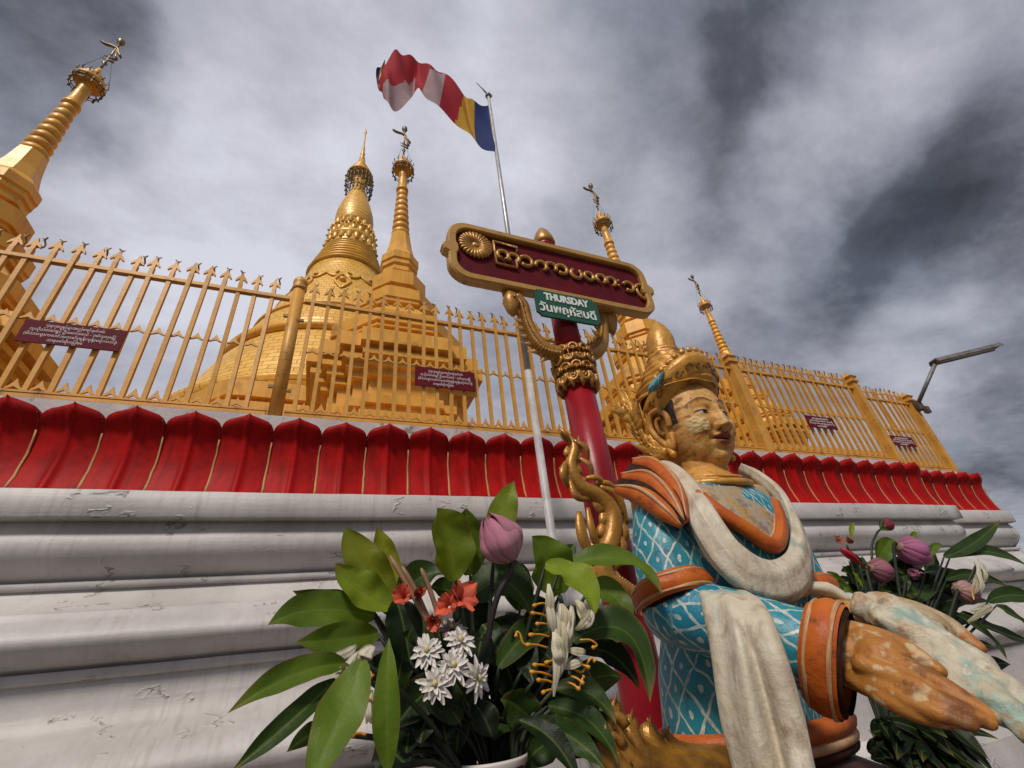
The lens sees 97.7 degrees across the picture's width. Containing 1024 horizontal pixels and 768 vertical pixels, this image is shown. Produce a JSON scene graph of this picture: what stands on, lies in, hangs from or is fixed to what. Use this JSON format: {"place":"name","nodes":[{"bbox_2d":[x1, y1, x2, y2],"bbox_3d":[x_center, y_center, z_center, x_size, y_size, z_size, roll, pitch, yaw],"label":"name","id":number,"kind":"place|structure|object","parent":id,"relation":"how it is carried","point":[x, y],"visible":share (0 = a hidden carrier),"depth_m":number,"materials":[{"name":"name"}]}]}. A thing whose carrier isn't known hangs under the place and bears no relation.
{"place":"outdoors","nodes":[
{"label":"outdoors","id":0,"kind":"place"},
{"bbox_2d":[16,521,361,675],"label":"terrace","id":1,"kind":"structure","parent":0,"point":[249,581],"depth_m":5.83,"materials":[{"name":"white stone"}]},
{"bbox_2d":[0,38,125,390],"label":"stupa","id":2,"kind":"object","parent":1,"relation":"on","point":[23,164],"visible":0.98,"depth_m":5.72,"materials":[{"name":"metal"}]},
{"bbox_2d":[169,129,379,415],"bbox_3d":[-6.045,-3.466,16.326,9.240,21.391,9.240,7,-34,-21],"label":"great stupa","id":3,"kind":"object","parent":1,"relation":"on","point":[346,257],"visible":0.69,"depth_m":12.88,"materials":[{"name":"gold metal"}]},
{"bbox_2d":[306,126,482,424],"bbox_3d":[-1.899,-1.943,7.533,2.600,8.751,2.600,7,-34,-21],"label":"stupa","id":4,"kind":"object","parent":1,"relation":"on","point":[397,277],"visible":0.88,"depth_m":5.56,"materials":[{"name":"gold metal"}]},
{"bbox_2d":[583,183,730,436],"bbox_3d":[2.453,-1.440,9.208,2.600,8.751,2.600,7,-34,-21],"label":"stupa","id":5,"kind":"object","parent":1,"relation":"on","point":[636,329],"visible":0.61,"depth_m":8.51,"materials":[{"name":"metal"}]},
{"bbox_2d":[688,274,810,450],"bbox_3d":[3.670,-0.189,7.405,1.339,4.507,1.339,7,-34,-21],"label":"stupa","id":6,"kind":"object","parent":1,"relation":"on","point":[705,305],"visible":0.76,"depth_m":6.84,"materials":[{"name":"metal"}]},
{"bbox_2d":[0,0,1023,552],"label":"sky","id":7,"kind":"structure","parent":0,"point":[841,182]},
{"label":"ground","id":8,"kind":"structure","parent":0,"visible":0},
{"bbox_2d":[0,394,1023,767],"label":"plinth wall","id":9,"kind":"structure","parent":8,"relation":"on","point":[110,510],"depth_m":2.15,"materials":[{"name":"white paint"}]},
{"bbox_2d":[0,229,289,414],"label":"metal fence","id":10,"kind":"object","parent":9,"relation":"on","point":[27,389],"visible":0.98,"depth_m":2.70,"materials":[{"name":"gold metal"}]},
{"bbox_2d":[14,319,126,351],"bbox_3d":[-2.493,-0.269,2.546,0.455,0.150,0.030,7,-34,-21],"label":"plaque","id":11,"kind":"object","parent":10,"relation":"attached to","point":[62,334],"visible":1,"depth_m":2.53,"materials":[{"name":"red metal"}]},
{"bbox_2d":[267,276,307,415],"bbox_3d":[-1.513,-0.296,3.041,0.110,1.230,0.110,-18,-33,17],"label":"fence post","id":12,"kind":"object","parent":9,"relation":"on","point":[279,386],"visible":0.98,"depth_m":2.98,"materials":[{"name":"gold metal"}]},
{"bbox_2d":[283,284,768,451],"bbox_3d":[0.429,-0.057,3.789,4.090,1.197,0.101,7,-34,-21],"label":"metal fence","id":13,"kind":"object","parent":9,"relation":"on","point":[342,307],"visible":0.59,"depth_m":3.42,"materials":[{"name":"gold metal"}]},
{"bbox_2d":[415,366,475,391],"bbox_3d":[-0.493,-0.032,3.312,0.450,0.163,0.030,7,-34,-21],"label":"plaque","id":14,"kind":"object","parent":13,"relation":"attached to","point":[442,378],"visible":1,"depth_m":3.30,"materials":[{"name":"red metal"}]},
{"bbox_2d":[719,352,774,451],"bbox_3d":[2.368,0.165,4.536,0.130,1.210,0.130,7,-34,-21],"label":"fence post","id":15,"kind":"object","parent":9,"relation":"on","point":[760,434],"visible":0.84,"depth_m":4.48,"materials":[{"name":"gold metal"}]},
{"bbox_2d":[736,356,896,460],"bbox_3d":[3.282,0.273,4.887,1.880,1.198,0.101,7,-34,-21],"label":"metal fence","id":16,"kind":"object","parent":9,"relation":"on","point":[840,451],"visible":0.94,"depth_m":4.84,"materials":[{"name":"gold metal"}]},
{"bbox_2d":[804,415,837,429],"bbox_3d":[3.278,0.415,4.756,0.430,0.140,0.030,7,-34,-21],"label":"plaque","id":17,"kind":"object","parent":16,"relation":"attached to","point":[820,422],"visible":1,"depth_m":4.74,"materials":[{"name":"red metal"}]},
{"bbox_2d":[840,373,905,463],"bbox_3d":[4.200,0.373,5.244,0.130,1.220,0.130,7,-34,-21],"label":"fence post","id":18,"kind":"object","parent":9,"relation":"on","point":[883,437],"visible":0.81,"depth_m":5.19,"materials":[{"name":"gold metal"}]},
{"bbox_2d":[845,385,956,471],"bbox_3d":[4.843,0.538,5.625,1.160,1.197,0.103,7,-34,-21],"label":"metal fence","id":19,"kind":"object","parent":9,"relation":"on","point":[927,464],"visible":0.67,"depth_m":5.65,"materials":[{"name":"gold metal"}]},
{"bbox_2d":[889,435,916,446],"bbox_3d":[4.731,0.700,5.433,0.450,0.130,0.036,7,-34,-21],"label":"plaque","id":20,"kind":"object","parent":19,"relation":"attached to","point":[902,441],"visible":1,"depth_m":5.42,"materials":[{"name":"red metal"}]},
{"bbox_2d":[898,393,959,472],"bbox_3d":[5.410,0.614,5.835,0.130,1.180,0.130,7,-34,-21],"label":"fence post","id":21,"kind":"object","parent":9,"relation":"on","point":[933,438],"visible":0.66,"depth_m":5.78,"materials":[{"name":"gold metal"}]},
{"bbox_2d":[911,342,1003,413],"bbox_3d":[5.985,-0.123,5.938,1.451,0.785,0.386,-12,-32,8],"label":"tube lamp","id":22,"kind":"object","parent":21,"relation":"attached to","point":[918,405],"visible":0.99,"depth_m":5.98,"materials":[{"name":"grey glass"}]},
{"bbox_2d":[476,82,591,767],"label":"flagpole","id":23,"kind":"object","parent":8,"relation":"on","point":[549,518],"visible":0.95,"depth_m":2.75,"materials":[{"name":"metal"}]},
{"bbox_2d":[376,49,495,151],"bbox_3d":[-0.701,-2.752,4.262,1.152,1.341,0.254,9,-35,-24],"label":"flag","id":24,"kind":"object","parent":23,"relation":"attached to","point":[402,80],"visible":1,"depth_m":4.30,"materials":[{"name":"fabric"}]},
{"bbox_2d":[440,223,662,729],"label":"name pillar","id":25,"kind":"structure","parent":8,"relation":"on","point":[514,270],"depth_m":1.91,"materials":[{"name":"gold metal"}]},
{"bbox_2d":[533,288,600,326],"bbox_3d":[0.226,-0.339,1.935,0.302,0.206,0.056,7,-34,-21],"label":"day plate","id":26,"kind":"object","parent":25,"relation":"hanging from","point":[558,306],"visible":1,"depth_m":1.89,"materials":[{"name":"green metal"}]},
{"bbox_2d":[608,322,1023,767],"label":"statue","id":27,"kind":"object","parent":8,"relation":"on","point":[779,648],"visible":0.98,"depth_m":0.85,"materials":[{"name":"paint"}]},
{"bbox_2d":[556,427,634,596],"bbox_3d":[0.249,0.381,1.357,0.222,0.549,0.064,7,-34,-21],"label":"serpent ornament","id":28,"kind":"object","parent":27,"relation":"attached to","point":[612,528],"visible":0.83,"depth_m":1.35,"materials":[{"name":"gold metal"}]},
{"bbox_2d":[594,692,731,767],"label":"serpent ornament","id":29,"kind":"object","parent":27,"relation":"attached to","point":[647,745],"visible":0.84,"depth_m":0.73,"materials":[{"name":"gold metal"}]},
{"bbox_3d":[0.053,1.298,0.235,0.250,1.035,0.250,7,-34,-21],"label":"pedestal","id":30,"kind":"object","parent":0,"visible":0},
{"bbox_2d":[462,752,527,767],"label":"vase","id":31,"kind":"object","parent":30,"relation":"on","point":[517,762],"visible":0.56,"depth_m":0.64,"materials":[{"name":"grey ceramic"}]},
{"bbox_2d":[268,589,412,680],"bbox_3d":[-0.230,0.466,0.689,0.299,0.288,0.083,14,-37,-30],"label":"leaf spray","id":32,"kind":"object","parent":31,"relation":"in","point":[340,617],"visible":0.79,"depth_m":0.69,"materials":[{"name":"green plant"}]},
{"bbox_2d":[228,651,462,767],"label":"leaf spray","id":33,"kind":"object","parent":31,"relation":"in","point":[338,705],"visible":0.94,"depth_m":0.57,"materials":[{"name":"green plant"}]},
{"bbox_2d":[332,644,375,737],"bbox_3d":[-0.170,0.466,0.679,0.230,0.135,0.042,19,-40,-36],"label":"ginger lily","id":34,"kind":"object","parent":31,"relation":"in","point":[349,654],"visible":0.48,"depth_m":0.66,"materials":[{"name":"white plant"}]},
{"bbox_2d":[335,526,440,614],"bbox_3d":[-0.190,0.430,0.741,0.222,0.394,0.069,9,-35,-25],"label":"leaf spray","id":35,"kind":"object","parent":31,"relation":"in","point":[367,577],"visible":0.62,"depth_m":0.79,"materials":[{"name":"green plant"}]},
{"bbox_2d":[372,638,448,767],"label":"leaf spray","id":36,"kind":"object","parent":31,"relation":"in","point":[386,715],"visible":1,"depth_m":0.55,"materials":[{"name":"green plant"}]},
{"bbox_2d":[389,555,478,660],"bbox_3d":[-0.123,0.393,0.702,0.141,0.248,0.102,7,-34,-21],"label":"gladiolus","id":37,"kind":"object","parent":31,"relation":"in","point":[463,595],"visible":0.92,"depth_m":0.72,"materials":[{"name":"red plant"}]},
{"bbox_2d":[371,601,508,767],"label":"leaf spray","id":38,"kind":"object","parent":31,"relation":"in","point":[401,632],"visible":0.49,"depth_m":0.68,"materials":[{"name":"plant"}]},
{"bbox_2d":[410,633,480,758],"bbox_3d":[-0.092,0.485,0.666,0.045,0.203,0.156,-18,-33,18],"label":"chrysanthemum","id":39,"kind":"object","parent":31,"relation":"in","point":[427,650],"visible":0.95,"depth_m":0.66,"materials":[{"name":"white plant"}]},
{"bbox_2d":[415,662,482,764],"bbox_3d":[-0.076,0.497,0.650,0.047,0.163,0.158,-20,-34,20],"label":"chrysanthemum","id":40,"kind":"object","parent":31,"relation":"in","point":[435,683],"visible":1,"depth_m":0.63,"materials":[{"name":"white plant"}]},
{"bbox_2d":[437,618,477,736],"bbox_3d":[-0.072,0.483,0.689,0.048,0.223,0.107,-22,-35,24],"label":"chrysanthemum","id":41,"kind":"object","parent":31,"relation":"in","point":[449,625],"visible":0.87,"depth_m":0.71,"materials":[{"name":"white plant"}]},
{"bbox_2d":[436,647,485,763],"bbox_3d":[-0.067,0.491,0.661,0.049,0.180,0.137,-12,-32,8],"label":"chrysanthemum","id":42,"kind":"object","parent":31,"relation":"in","point":[455,665],"visible":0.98,"depth_m":0.66,"materials":[{"name":"white plant"}]},
{"bbox_2d":[443,626,483,754],"bbox_3d":[-0.064,0.483,0.676,0.046,0.209,0.116,-11,-32,7],"label":"chrysanthemum","id":43,"kind":"object","parent":31,"relation":"in","point":[459,638],"visible":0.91,"depth_m":0.68,"materials":[{"name":"white plant"}]},
{"bbox_2d":[431,481,517,759],"bbox_3d":[-0.068,0.398,0.791,0.198,0.475,0.081,17,-39,-33],"label":"leaf spray","id":44,"kind":"object","parent":31,"relation":"in","point":[455,535],"visible":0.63,"depth_m":0.82,"materials":[{"name":"green plant"}]},
{"bbox_2d":[461,654,489,763],"bbox_3d":[-0.052,0.498,0.661,0.044,0.167,0.117,-2,-32,-9],"label":"chrysanthemum","id":45,"kind":"object","parent":31,"relation":"in","point":[476,675],"visible":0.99,"depth_m":0.66,"materials":[{"name":"white plant"}]},
{"bbox_2d":[452,560,544,631],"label":"leaf spray","id":46,"kind":"object","parent":31,"relation":"in","point":[518,593],"visible":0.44,"depth_m":0.86,"materials":[{"name":"green plant"}]},
{"bbox_2d":[479,512,522,700],"bbox_3d":[-0.016,0.390,0.779,0.088,0.325,0.106,7,-34,-21],"label":"lotus bud","id":47,"kind":"object","parent":31,"relation":"in","point":[500,539],"visible":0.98,"depth_m":0.80,"materials":[{"name":"pink plant"}]},
{"bbox_2d":[471,612,622,767],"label":"leaf spray","id":48,"kind":"object","parent":31,"relation":"in","point":[516,658],"visible":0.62,"depth_m":0.75,"materials":[{"name":"green plant"}]},
{"bbox_2d":[514,584,597,697],"bbox_3d":[0.073,0.434,0.735,0.140,0.190,0.112,-3,-32,-6],"label":"ginger lily","id":49,"kind":"object","parent":31,"relation":"in","point":[560,623],"visible":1,"depth_m":0.71,"materials":[{"name":"white plant"}]},
{"bbox_2d":[510,662,617,767],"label":"leaf spray","id":50,"kind":"object","parent":31,"relation":"in","point":[565,737],"visible":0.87,"depth_m":0.68,"materials":[{"name":"green plant"}]},
{"bbox_2d":[504,535,661,760],"bbox_3d":[0.128,0.457,0.811,0.316,0.359,0.163,7,-34,-21],"label":"leaf spray","id":51,"kind":"object","parent":31,"relation":"in","point":[560,568],"visible":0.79,"depth_m":0.87,"materials":[{"name":"green plant"}]},
{"bbox_2d":[519,604,655,740],"bbox_3d":[0.121,0.517,0.788,0.269,0.234,0.087,-6,-32,-2],"label":"leaf spray","id":52,"kind":"object","parent":31,"relation":"in","point":[611,629],"visible":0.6,"depth_m":0.82,"materials":[{"name":"green plant"}]},
{"bbox_3d":[1.039,1.524,0.720,0.250,0.954,0.250,7,-34,-21],"label":"pedestal","id":53,"kind":"object","parent":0,"visible":0},
{"bbox_2d":[868,726,934,767],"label":"vase","id":54,"kind":"object","parent":53,"relation":"on","point":[930,765],"visible":0.09,"depth_m":1.05,"materials":[{"name":"grey"}]},
{"bbox_2d":[827,556,882,717],"bbox_3d":[1.046,0.727,1.284,0.295,0.447,0.062,12,-36,-28],"label":"leaf spray","id":55,"kind":"object","parent":54,"relation":"in","point":[875,706],"visible":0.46,"depth_m":1.34,"materials":[{"name":"green plant"}]},
{"bbox_2d":[835,523,890,711],"bbox_3d":[1.039,0.674,1.288,0.228,0.539,0.052,7,-34,-21],"label":"gladiolus","id":56,"kind":"object","parent":54,"relation":"in","point":[840,540],"visible":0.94,"depth_m":1.40,"materials":[{"name":"red plant"}]},
{"bbox_2d":[840,548,894,714],"bbox_3d":[0.997,0.688,1.225,0.124,0.457,0.032,-13,-32,9],"label":"anthurium","id":57,"kind":"object","parent":54,"relation":"in","point":[848,554],"visible":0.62,"depth_m":1.31,"materials":[{"name":"red plant"}]},
{"bbox_2d":[865,558,894,593],"bbox_3d":[1.063,0.710,1.241,0.249,0.427,0.074,7,-34,-21],"label":"lotus bud","id":58,"kind":"object","parent":54,"relation":"in","point":[880,570],"visible":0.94,"depth_m":1.34,"materials":[{"name":"pink plant"}]},
{"bbox_2d":[870,519,894,558],"bbox_3d":[1.250,0.525,1.517,0.207,0.134,0.038,7,-34,-21],"label":"rose bud","id":59,"kind":"object","parent":54,"relation":"in","point":[886,525],"visible":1,"depth_m":1.55,"materials":[{"name":"pink plant"}]},
{"bbox_2d":[892,536,932,596],"bbox_3d":[1.175,0.707,1.321,0.513,0.494,0.094,7,-34,-21],"label":"lotus bud","id":60,"kind":"object","parent":54,"relation":"in","point":[910,550],"visible":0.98,"depth_m":1.46,"materials":[{"name":"pink plant"}]},
{"bbox_2d":[875,531,967,713],"bbox_3d":[1.266,0.729,1.402,0.744,0.524,0.071,7,-34,-21],"label":"leaf spray","id":61,"kind":"object","parent":54,"relation":"in","point":[883,551],"visible":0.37,"depth_m":1.50,"materials":[{"name":"green plant"}]},
{"bbox_2d":[839,551,1009,715],"bbox_3d":[1.291,0.770,1.426,1.103,0.475,0.088,7,-34,-21],"label":"leaf spray","id":62,"kind":"object","parent":54,"relation":"in","point":[933,567],"visible":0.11,"depth_m":1.47,"materials":[{"name":"green plant"}]},
{"bbox_2d":[866,711,997,767],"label":"leaf spray","id":63,"kind":"object","parent":54,"relation":"in","point":[897,741],"visible":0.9,"depth_m":1.05,"materials":[{"name":"green plant"}]},
{"bbox_2d":[948,580,981,616],"bbox_3d":[1.242,0.765,1.286,0.622,0.347,0.072,7,-34,-21],"label":"lotus bud","id":64,"kind":"object","parent":54,"relation":"in","point":[961,591],"visible":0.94,"depth_m":1.43,"materials":[{"name":"pink plant"}]},
{"bbox_2d":[951,560,993,622],"bbox_3d":[1.284,0.741,1.313,0.716,0.405,0.078,5,-34,-19],"label":"ginger lily","id":65,"kind":"object","parent":54,"relation":"in","point":[981,610],"visible":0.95,"depth_m":1.43,"materials":[{"name":"white plant"}]},
{"bbox_2d":[925,520,1023,658],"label":"leaf spray","id":66,"kind":"object","parent":54,"relation":"in","point":[974,543],"visible":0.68,"depth_m":1.55,"materials":[{"name":"green plant"}]}
]}

